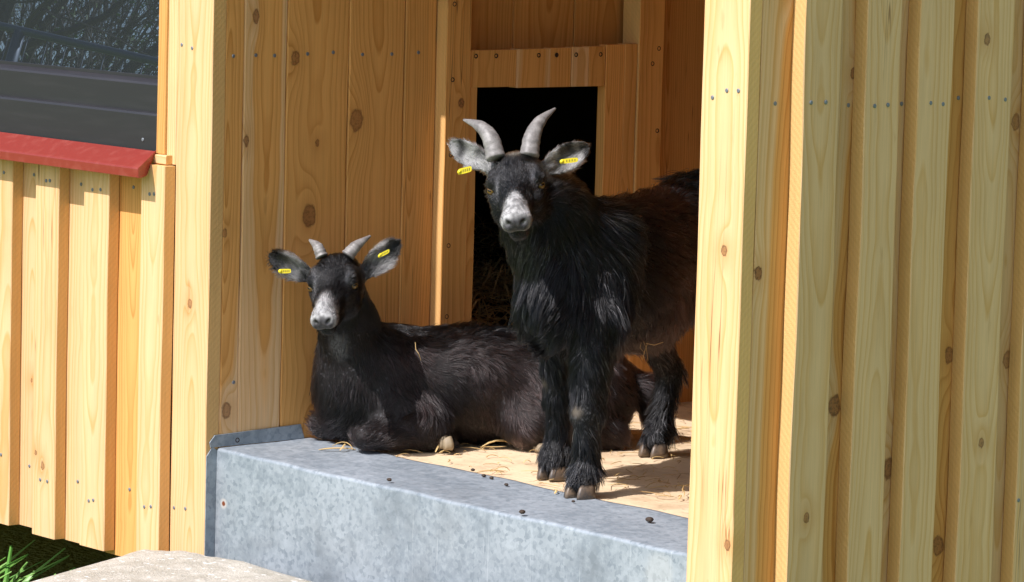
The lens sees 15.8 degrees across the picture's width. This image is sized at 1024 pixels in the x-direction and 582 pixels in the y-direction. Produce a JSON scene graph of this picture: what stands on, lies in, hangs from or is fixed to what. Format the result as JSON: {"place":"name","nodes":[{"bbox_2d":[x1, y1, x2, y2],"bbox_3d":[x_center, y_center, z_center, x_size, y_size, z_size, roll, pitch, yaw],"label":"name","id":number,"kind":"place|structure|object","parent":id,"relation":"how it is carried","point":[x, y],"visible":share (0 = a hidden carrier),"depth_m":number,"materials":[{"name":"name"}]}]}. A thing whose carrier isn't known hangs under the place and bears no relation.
{"place":"outdoors","nodes":[
{"label":"outdoors","id":0,"kind":"place"},
{"bbox_2d":[0,540,74,581],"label":"grass","id":1,"kind":"structure","parent":0,"point":[8,564],"depth_m":6.36,"materials":[{"name":"green plant"}]},
{"bbox_2d":[0,523,120,581],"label":"ground","id":2,"kind":"structure","parent":0,"point":[18,537],"depth_m":7.36,"materials":[{"name":"green plant"}]},
{"bbox_2d":[32,549,311,581],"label":"stone step","id":3,"kind":"object","parent":2,"relation":"on","point":[145,565],"visible":1,"depth_m":5.60,"materials":[{"name":"beige stone"}]},
{"bbox_2d":[0,0,1023,581],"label":"goat hut","id":4,"kind":"object","parent":2,"relation":"on","point":[848,348],"visible":0.91,"depth_m":5.81,"materials":[{"name":"brown wood"}]},
{"bbox_2d":[0,0,158,150],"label":"window","id":5,"kind":"structure","parent":4,"relation":"in","point":[86,71],"depth_m":6.09,"materials":[{"name":"grey glass"}]},
{"bbox_2d":[319,442,355,449],"bbox_3d":[-0.277,0.246,5.857,0.046,0.011,0.040,5,7,29],"label":"straw stalk","id":6,"kind":"object","parent":4,"relation":"on","point":[342,447],"visible":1,"depth_m":5.85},
{"bbox_2d":[266,235,655,453],"bbox_3d":[-0.074,0.078,5.940,0.651,0.349,0.257,-2,7,-26],"label":"lying goat","id":7,"kind":"object","parent":4,"relation":"on","point":[377,384],"visible":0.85,"depth_m":5.88},
{"bbox_2d":[471,211,514,325],"bbox_3d":[-0.061,-0.029,6.952,1.018,0.217,1.212,-4,8,-41],"label":"straw bedding","id":8,"kind":"object","parent":4,"relation":"on","point":[498,286],"visible":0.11,"depth_m":6.73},
{"bbox_2d":[477,466,509,472],"bbox_3d":[-0.027,0.274,5.671,0.053,0.011,0.012,0,7,-15],"label":"straw stalk","id":9,"kind":"object","parent":4,"relation":"on","point":[495,469],"visible":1,"depth_m":5.67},
{"bbox_2d":[480,439,512,447],"bbox_3d":[-0.021,0.244,5.926,0.063,0.014,0.010,-1,7,-20],"label":"straw stalk","id":10,"kind":"object","parent":4,"relation":"on","point":[492,442],"visible":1,"depth_m":5.92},
{"bbox_2d":[396,403,691,496],"bbox_3d":[0.520,0.260,5.929,1.223,0.014,1.171,-4,8,-41],"label":"loose straw","id":11,"kind":"object","parent":4,"relation":"on","point":[683,427],"visible":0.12,"depth_m":5.75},
{"bbox_2d":[446,107,699,499],"bbox_3d":[0.159,-0.001,5.651,0.242,0.573,0.741,6,8,35],"label":"standing goat","id":12,"kind":"object","parent":4,"relation":"on","point":[602,284],"visible":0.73,"depth_m":5.46},
{"bbox_2d":[640,341,662,358],"bbox_3d":[0.209,0.091,5.609,0.021,0.030,0.038,-4,8,-41],"label":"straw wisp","id":13,"kind":"object","parent":12,"relation":"hanging from","point":[646,348],"visible":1,"depth_m":5.62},
{"bbox_2d":[645,517,653,521],"bbox_3d":[0.197,0.326,5.273,0.011,0.008,0.013,-4,8,-41],"label":"dropping","id":14,"kind":"object","parent":4,"relation":"on","point":[649,519],"visible":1,"depth_m":5.27,"materials":[{"name":"brown"}]}
]}

